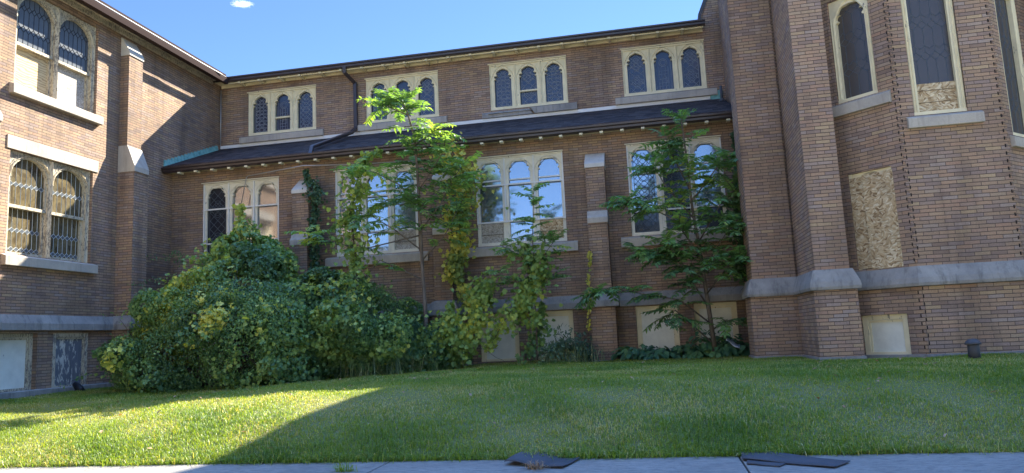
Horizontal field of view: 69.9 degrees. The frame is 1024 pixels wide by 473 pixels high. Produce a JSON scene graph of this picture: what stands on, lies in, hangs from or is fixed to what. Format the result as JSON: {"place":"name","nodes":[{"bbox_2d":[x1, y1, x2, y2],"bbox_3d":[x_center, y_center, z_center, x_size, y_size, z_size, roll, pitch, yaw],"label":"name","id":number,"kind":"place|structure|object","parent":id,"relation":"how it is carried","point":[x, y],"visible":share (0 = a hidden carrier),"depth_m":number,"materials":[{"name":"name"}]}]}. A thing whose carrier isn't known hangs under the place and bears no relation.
{"place":"outdoors","nodes":[
{"label":"outdoors","id":0,"kind":"place"},
{"bbox_2d":[102,0,702,76],"label":"sky","id":1,"kind":"structure","parent":0,"point":[234,37],"materials":[{"name":"blue"}]},
{"bbox_2d":[0,352,1023,468],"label":"lawn","id":2,"kind":"structure","parent":0,"point":[605,401],"depth_m":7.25,"materials":[{"name":"plant"}]},
{"bbox_2d":[72,382,85,391],"bbox_3d":[-8.795,3.071,14.873,0.282,0.243,0.234,-4,-8,11],"label":"drain elbow","id":3,"kind":"object","parent":2,"relation":"on","point":[77,386],"visible":0.71,"depth_m":14.82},
{"bbox_2d":[60,218,360,393],"bbox_3d":[-5.909,1.260,14.623,4.562,3.663,4.812,5,-11,-42],"label":"overgrown shrub","id":4,"kind":"object","parent":2,"relation":"on","point":[207,299],"visible":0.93,"depth_m":13.87,"materials":[{"name":"green plant"}]},
{"bbox_2d":[127,249,199,290],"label":"bare shrub","id":5,"kind":"object","parent":4,"relation":"attached to","point":[181,255],"visible":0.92,"depth_m":15.69,"materials":[{"name":"green plant"}]},
{"bbox_2d":[231,203,261,242],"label":"grape vine","id":6,"kind":"object","parent":4,"relation":"attached to","point":[240,208],"visible":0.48,"depth_m":16.39,"materials":[{"name":"green plant"}]},
{"bbox_2d":[228,265,467,380],"bbox_3d":[-3.253,1.768,15.093,4.836,2.402,3.798,-4,-8,11],"label":"overgrown shrub","id":7,"kind":"object","parent":2,"relation":"on","point":[343,329],"visible":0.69,"depth_m":14.17,"materials":[{"name":"green plant"}]},
{"bbox_2d":[332,356,403,377],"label":"grass tuft","id":8,"kind":"object","parent":2,"relation":"on","point":[378,370],"visible":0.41,"depth_m":14.06,"materials":[{"name":"green plant"}]},
{"bbox_2d":[281,86,487,336],"bbox_3d":[-2.744,-0.166,15.228,4.538,5.806,2.122,-4,-8,11],"label":"sapling tree","id":9,"kind":"object","parent":2,"relation":"on","point":[390,99],"visible":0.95,"depth_m":15.32,"materials":[{"name":"green plant"}]},
{"bbox_2d":[303,145,393,335],"bbox_3d":[-3.358,0.004,15.303,1.689,4.170,1.971,1,-9,-25],"label":"grape vine","id":10,"kind":"object","parent":9,"relation":"attached to","point":[355,263],"visible":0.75,"depth_m":15.58,"materials":[{"name":"green plant"}]},
{"bbox_2d":[393,353,437,372],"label":"grass tuft","id":11,"kind":"object","parent":2,"relation":"on","point":[419,368],"visible":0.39,"depth_m":14.70,"materials":[{"name":"green plant"}]},
{"bbox_2d":[363,333,481,373],"bbox_3d":[-2.052,2.387,14.968,2.842,0.904,1.364,1,-9,-24],"label":"weed patch","id":12,"kind":"object","parent":2,"relation":"on","point":[446,364],"visible":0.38,"depth_m":14.82,"materials":[{"name":"green plant"}]},
{"bbox_2d":[391,288,479,373],"bbox_3d":[-1.683,1.969,15.095,2.073,1.760,1.251,-2,-8,-3],"label":"grape vine","id":13,"kind":"object","parent":2,"relation":"on","point":[447,317],"visible":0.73,"depth_m":14.90,"materials":[{"name":"green plant"}]},
{"bbox_2d":[440,266,504,369],"bbox_3d":[-0.914,1.683,15.098,1.470,2.161,1.248,-7,-9,28],"label":"grape vine","id":14,"kind":"object","parent":2,"relation":"on","point":[482,296],"visible":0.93,"depth_m":14.99,"materials":[{"name":"green plant"}]},
{"bbox_2d":[0,0,1023,398],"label":"church","id":15,"kind":"structure","parent":2,"relation":"on","point":[880,160],"depth_m":15.69,"materials":[{"name":"brown brick"}]},
{"bbox_2d":[0,334,32,391],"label":"basement window","id":16,"kind":"structure","parent":15,"relation":"in","point":[16,350],"depth_m":13.87,"materials":[{"name":"beige paint"}]},
{"bbox_2d":[0,150,97,273],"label":"window","id":17,"kind":"structure","parent":15,"relation":"in","point":[48,210],"depth_m":14.77,"materials":[{"name":"beige paint"}]},
{"bbox_2d":[9,0,103,125],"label":"window","id":18,"kind":"structure","parent":15,"relation":"in","point":[54,68],"depth_m":15.25,"materials":[{"name":"beige paint"}]},
{"bbox_2d":[51,333,87,387],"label":"basement window","id":19,"kind":"structure","parent":15,"relation":"in","point":[69,358],"depth_m":15.02,"materials":[{"name":"beige paint"}]},
{"bbox_2d":[191,176,278,272],"bbox_3d":[-6.717,-0.250,18.122,2.560,2.345,0.213,-4,-8,11],"label":"window","id":20,"kind":"structure","parent":15,"relation":"in","point":[261,195],"depth_m":18.28,"materials":[{"name":"beige glass"}]},
{"bbox_2d":[239,84,323,143],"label":"window","id":21,"kind":"structure","parent":15,"relation":"in","point":[288,110],"depth_m":20.67,"materials":[{"name":"beige paint"}]},
{"bbox_2d":[301,168,327,268],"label":"ivy vine","id":22,"kind":"object","parent":15,"relation":"attached to","point":[315,195],"visible":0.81,"depth_m":17.24,"materials":[{"name":"green plant"}]},
{"bbox_2d":[325,164,428,266],"bbox_3d":[-3.236,-0.501,17.470,2.560,2.345,0.213,-4,-8,11],"label":"window","id":23,"kind":"structure","parent":15,"relation":"in","point":[394,248],"depth_m":17.47,"materials":[{"name":"glass"}]},
{"bbox_2d":[358,70,447,131],"bbox_3d":[-2.996,-3.690,19.980,2.530,1.497,0.218,-4,-8,11],"label":"window","id":24,"kind":"structure","parent":15,"relation":"in","point":[428,82],"depth_m":19.99,"materials":[{"name":"beige paint"}]},
{"bbox_2d":[422,132,508,308],"bbox_3d":[-1.024,-0.333,16.389,1.944,4.180,1.126,-1,-8,-12],"label":"grape vine","id":25,"kind":"object","parent":15,"relation":"attached to","point":[457,254],"visible":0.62,"depth_m":16.23,"materials":[{"name":"green plant"}]},
{"bbox_2d":[480,314,519,361],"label":"basement window","id":26,"kind":"structure","parent":15,"relation":"in","point":[506,349],"depth_m":16.60,"materials":[{"name":"beige paint"}]},
{"bbox_2d":[468,150,578,257],"bbox_3d":[0.191,-0.749,16.828,2.560,2.345,0.213,-4,-8,11],"label":"window","id":27,"kind":"structure","parent":15,"relation":"in","point":[530,169],"depth_m":16.91,"materials":[{"name":"beige paint"}]},
{"bbox_2d":[482,55,577,118],"bbox_3d":[0.430,-3.938,19.335,2.530,1.497,0.225,-4,-8,11],"label":"window","id":28,"kind":"structure","parent":15,"relation":"in","point":[535,82],"depth_m":19.38,"materials":[{"name":"beige paint"}]},
{"bbox_2d":[534,310,573,359],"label":"basement window","id":29,"kind":"structure","parent":15,"relation":"in","point":[565,317],"depth_m":16.41,"materials":[{"name":"beige paint"}]},
{"bbox_2d":[585,249,592,330],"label":"grape vine","id":30,"kind":"object","parent":15,"relation":"attached to","point":[589,255],"visible":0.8,"depth_m":15.63,"materials":[{"name":"green plant"}]},
{"bbox_2d":[636,305,679,353],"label":"basement window","id":31,"kind":"structure","parent":15,"relation":"in","point":[665,336],"depth_m":16.00,"materials":[{"name":"beige paint"}]},
{"bbox_2d":[615,39,717,105],"bbox_3d":[3.877,-4.186,18.693,2.530,1.497,0.218,-4,-8,11],"label":"window","id":32,"kind":"structure","parent":15,"relation":"in","point":[673,67],"depth_m":18.73,"materials":[{"name":"beige paint"}]},
{"bbox_2d":[621,135,739,247],"bbox_3d":[3.637,-0.997,16.183,2.560,2.345,0.213,-4,-8,11],"label":"window","id":33,"kind":"structure","parent":15,"relation":"in","point":[652,224],"depth_m":16.27,"materials":[{"name":"beige paint"}]},
{"bbox_2d":[693,301,739,345],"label":"basement window","id":34,"kind":"structure","parent":15,"relation":"in","point":[727,310],"depth_m":15.78,"materials":[{"name":"beige paint"}]},
{"bbox_2d":[718,130,746,289],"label":"ivy vine","id":35,"kind":"object","parent":15,"relation":"attached to","point":[740,266],"visible":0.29,"depth_m":14.63,"materials":[{"name":"green plant"}]},
{"bbox_2d":[828,0,891,118],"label":"window","id":36,"kind":"structure","parent":15,"relation":"in","point":[849,19],"depth_m":12.12,"materials":[{"name":"beige paint"}]},
{"bbox_2d":[848,166,903,269],"bbox_3d":[5.801,-0.275,11.655,0.157,1.580,0.726,3,-10,-36],"label":"boarded window","id":37,"kind":"structure","parent":15,"relation":"in","point":[873,200],"depth_m":11.60,"materials":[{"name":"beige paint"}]},
{"bbox_2d":[862,313,911,354],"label":"basement window","id":38,"kind":"structure","parent":15,"relation":"in","point":[888,334],"depth_m":11.47,"materials":[{"name":"beige paint"}]},
{"bbox_2d":[900,0,984,128],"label":"window","id":39,"kind":"structure","parent":15,"relation":"in","point":[935,72],"depth_m":11.46,"materials":[{"name":"beige paint"}]},
{"bbox_2d":[994,0,1023,148],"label":"window","id":40,"kind":"structure","parent":15,"relation":"in","point":[1010,44],"depth_m":11.72,"materials":[{"name":"beige paint"}]},
{"bbox_2d":[481,271,548,361],"bbox_3d":[0.074,1.552,14.928,1.478,2.014,0.843,-4,-8,11],"label":"grape vine","id":41,"kind":"object","parent":2,"relation":"on","point":[498,328],"visible":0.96,"depth_m":14.89,"materials":[{"name":"green plant"}]},
{"bbox_2d":[480,181,571,359],"bbox_3d":[0.303,0.711,15.261,2.033,3.699,1.154,-4,-8,11],"label":"sapling tree","id":42,"kind":"object","parent":2,"relation":"on","point":[550,237],"visible":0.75,"depth_m":15.28,"materials":[{"name":"green plant"}]},
{"bbox_2d":[497,226,562,338],"bbox_3d":[0.410,0.939,15.123,1.333,2.301,1.108,-1,-8,-13],"label":"vine","id":43,"kind":"object","parent":42,"relation":"attached to","point":[524,250],"visible":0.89,"depth_m":15.03,"materials":[{"name":"green plant"}]},
{"bbox_2d":[515,301,556,364],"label":"vine","id":44,"kind":"object","parent":2,"relation":"on","point":[529,347],"visible":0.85,"depth_m":15.17,"materials":[{"name":"green plant"}]},
{"bbox_2d":[83,352,1003,448],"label":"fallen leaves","id":45,"kind":"object","parent":2,"relation":"on","point":[944,435],"visible":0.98,"depth_m":9.01,"materials":[{"name":"plant"}]},
{"bbox_2d":[535,329,575,360],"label":"grass tuft","id":46,"kind":"object","parent":2,"relation":"on","point":[559,354],"visible":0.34,"depth_m":15.28,"materials":[{"name":"green plant"}]},
{"bbox_2d":[532,308,604,362],"bbox_3d":[1.119,2.126,15.312,1.538,1.198,0.956,-2,-8,-6],"label":"weed patch","id":47,"kind":"object","parent":2,"relation":"on","point":[560,349],"visible":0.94,"depth_m":15.14,"materials":[{"name":"green plant"}]},
{"bbox_2d":[538,340,604,362],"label":"grass tuft","id":48,"kind":"object","parent":2,"relation":"on","point":[568,354],"visible":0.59,"depth_m":15.04,"materials":[{"name":"green plant"}]},
{"bbox_2d":[571,108,751,357],"bbox_3d":[2.980,-0.106,14.348,3.865,4.994,1.945,-4,-8,11],"label":"sapling tree","id":49,"kind":"object","parent":2,"relation":"on","point":[665,249],"visible":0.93,"depth_m":14.34,"materials":[{"name":"green plant"}]},
{"bbox_2d":[611,343,749,359],"bbox_3d":[3.567,2.322,14.671,3.229,0.436,1.551,-4,-8,11],"label":"hosta bed","id":50,"kind":"object","parent":2,"relation":"on","point":[645,352],"visible":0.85,"depth_m":14.27,"materials":[{"name":"green plant"}]},
{"bbox_2d":[726,338,739,347],"bbox_3d":[4.281,2.058,14.149,0.247,0.206,0.256,-6,-8,22],"label":"plastic sheet","id":51,"kind":"object","parent":50,"relation":"on","point":[732,342],"visible":0.94,"depth_m":14.14,"materials":[{"name":"grey plastic"}]},
{"bbox_2d":[679,329,748,358],"bbox_3d":[3.971,2.144,14.604,1.582,0.618,1.219,-4,-8,11],"label":"hosta bed","id":52,"kind":"object","parent":2,"relation":"on","point":[706,344],"visible":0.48,"depth_m":14.37,"materials":[{"name":"green plant"}]},
{"bbox_2d":[964,338,980,359],"bbox_3d":[6.146,1.510,9.743,0.196,0.305,0.196,-4,-8,11],"label":"vent pipe","id":53,"kind":"object","parent":2,"relation":"on","point":[973,347],"visible":0.86,"depth_m":9.69,"materials":[{"name":"metal"}]},
{"bbox_2d":[0,452,1023,472],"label":"sidewalk","id":54,"kind":"structure","parent":0,"point":[994,462],"depth_m":5.79,"materials":[{"name":"concrete"}]},
{"bbox_2d":[329,461,362,472],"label":"grass tuft","id":55,"kind":"object","parent":54,"relation":"on","point":[341,469],"visible":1,"depth_m":6.12,"materials":[{"name":"green plant"}]},
{"bbox_2d":[520,460,557,470],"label":"dry weed","id":56,"kind":"object","parent":54,"relation":"on","point":[536,467],"visible":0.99,"depth_m":5.83,"materials":[{"name":"plant"}]},
{"bbox_2d":[504,451,579,466],"bbox_3d":[0.255,1.872,6.171,0.679,0.045,0.520,-8,-9,33],"label":"roof shingle","id":57,"kind":"object","parent":54,"relation":"on","point":[523,458],"visible":0.91,"depth_m":6.12,"materials":[{"name":"fabric"}]},
{"bbox_2d":[747,459,785,466],"bbox_3d":[1.953,1.743,5.700,0.411,0.012,0.361,-9,-10,41],"label":"roof shingle","id":58,"kind":"object","parent":54,"relation":"on","point":[761,462],"visible":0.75,"depth_m":5.57,"materials":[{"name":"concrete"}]},
{"bbox_2d":[742,450,849,466],"bbox_3d":[2.099,1.726,5.705,0.380,0.024,0.953,4,-10,-40],"label":"roof shingle","id":59,"kind":"object","parent":54,"relation":"on","point":[788,458],"visible":0.95,"depth_m":5.64,"materials":[{"name":"concrete"}]}
]}

